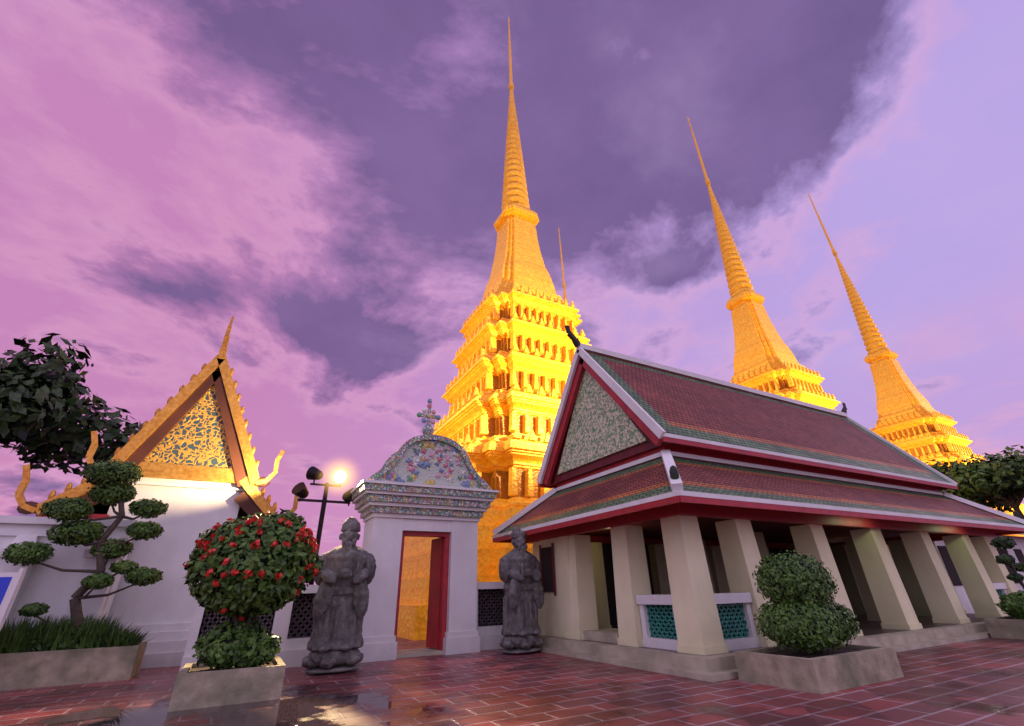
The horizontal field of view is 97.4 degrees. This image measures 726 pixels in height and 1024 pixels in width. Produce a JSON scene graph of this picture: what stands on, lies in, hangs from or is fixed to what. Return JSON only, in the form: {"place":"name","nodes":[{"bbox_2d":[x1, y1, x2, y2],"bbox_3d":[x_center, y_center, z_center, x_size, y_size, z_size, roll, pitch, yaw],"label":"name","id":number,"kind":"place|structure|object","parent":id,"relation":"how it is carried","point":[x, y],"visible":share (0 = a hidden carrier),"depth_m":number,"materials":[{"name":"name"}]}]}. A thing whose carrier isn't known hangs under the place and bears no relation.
{"place":"outdoors","nodes":[
{"label":"outdoors","id":0,"kind":"place"},
{"bbox_2d":[0,637,1023,725],"bbox_3d":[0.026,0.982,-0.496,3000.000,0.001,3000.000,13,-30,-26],"label":"ground","id":1,"kind":"structure","parent":0,"point":[978,682],"depth_m":5.12,"materials":[{"name":"red tile"}]},
{"bbox_2d":[0,568,26,629],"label":"sign","id":2,"kind":"object","parent":1,"relation":"on","point":[10,582],"visible":1,"depth_m":6.38,"materials":[{"name":"white paint"}]},
{"bbox_2d":[0,333,142,474],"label":"tree","id":3,"kind":"object","parent":1,"relation":"on","point":[44,397],"visible":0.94,"depth_m":11.88,"materials":[{"name":"green plant"}]},
{"bbox_2d":[0,458,168,690],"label":"bonsai","id":4,"kind":"object","parent":1,"relation":"on","point":[77,649],"visible":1,"depth_m":7.32,"materials":[{"name":"plant"}]},
{"bbox_2d":[0,316,298,668],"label":"hall","id":5,"kind":"structure","parent":1,"relation":"on","point":[188,450],"depth_m":9.34,"materials":[{"name":"white paint"}]},
{"bbox_2d":[168,508,323,711],"bbox_3d":[-3.560,3.158,6.132,1.754,2.260,1.683,13,-30,-26],"label":"ixora","id":6,"kind":"object","parent":1,"relation":"on","point":[247,569],"visible":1,"depth_m":5.70,"materials":[{"name":"plant"}]},
{"bbox_2d":[291,466,353,584],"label":"floodlights","id":7,"kind":"object","parent":1,"relation":"on","point":[300,489],"visible":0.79,"depth_m":9.93,"materials":[{"name":"black metal"}]},
{"bbox_2d":[334,471,344,481],"bbox_3d":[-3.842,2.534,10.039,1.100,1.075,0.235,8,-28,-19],"label":"bulb","id":8,"kind":"object","parent":7,"relation":"attached to","point":[339,476],"visible":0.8,"depth_m":10.04,"materials":[{"name":"white glass"}]},
{"bbox_2d":[302,517,375,673],"bbox_3d":[-2.901,3.877,7.720,1.035,2.373,0.773,8,-28,-19],"label":"statue","id":9,"kind":"object","parent":1,"relation":"on","point":[344,579],"visible":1,"depth_m":7.42,"materials":[{"name":"stone"}]},
{"bbox_2d":[179,399,504,671],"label":"gate wall","id":10,"kind":"structure","parent":1,"relation":"on","point":[428,483],"depth_m":9.51,"materials":[{"name":"white paint"}]},
{"bbox_2d":[397,17,590,640],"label":"chedi","id":11,"kind":"structure","parent":1,"relation":"on","point":[512,361],"depth_m":19.26,"materials":[{"name":"gold metal"}]},
{"bbox_2d":[499,527,543,653],"bbox_3d":[0.175,4.647,9.379,1.035,2.351,0.773,16,-32,-31],"label":"statue","id":12,"kind":"object","parent":1,"relation":"on","point":[520,576],"visible":1,"depth_m":9.08,"materials":[{"name":"stone"}]},
{"bbox_2d":[558,228,567,302],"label":"chedi","id":13,"kind":"structure","parent":1,"relation":"on","point":[564,290],"depth_m":55.45,"materials":[{"name":"gold metal"}]},
{"bbox_2d":[492,325,1023,681],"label":"pavilion","id":14,"kind":"structure","parent":1,"relation":"on","point":[664,514],"depth_m":9.55,"materials":[{"name":"tile"}]},
{"bbox_2d":[687,116,839,410],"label":"chedi","id":15,"kind":"structure","parent":1,"relation":"on","point":[765,360],"depth_m":32.55,"materials":[{"name":"gold metal"}]},
{"bbox_2d":[733,549,903,693],"bbox_3d":[3.934,3.347,6.084,1.800,1.529,1.048,13,-30,-26],"label":"round bush","id":16,"kind":"object","parent":1,"relation":"on","point":[808,626],"visible":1,"depth_m":5.70,"materials":[{"name":"green plant"}]},
{"bbox_2d":[808,193,1023,536],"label":"chedi","id":17,"kind":"structure","parent":1,"relation":"on","point":[912,422],"depth_m":41.05,"materials":[{"name":"gold metal"}]},
{"bbox_2d":[925,445,1023,518],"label":"tree","id":18,"kind":"object","parent":1,"relation":"on","point":[984,479],"visible":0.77,"depth_m":16.83,"materials":[{"name":"green plant"}]},
{"bbox_2d":[971,462,1018,512],"bbox_3d":[19.480,7.386,19.813,5.492,6.029,5.586,1,-27,-4],"label":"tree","id":19,"kind":"object","parent":1,"relation":"on","point":[993,504],"visible":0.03,"depth_m":19.61,"materials":[{"name":"green plant"}]},
{"bbox_2d":[984,536,1023,638],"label":"topiary tree","id":20,"kind":"object","parent":1,"relation":"on","point":[1011,624],"visible":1,"depth_m":9.39,"materials":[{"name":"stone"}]},
{"bbox_2d":[0,0,1023,584],"label":"sky","id":21,"kind":"structure","parent":0,"point":[325,178],"materials":[{"name":"purple"}]},
{"bbox_2d":[887,533,1023,612],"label":"wall","id":22,"kind":"structure","parent":0,"point":[1016,552],"depth_m":15.07,"materials":[{"name":"white paint"}]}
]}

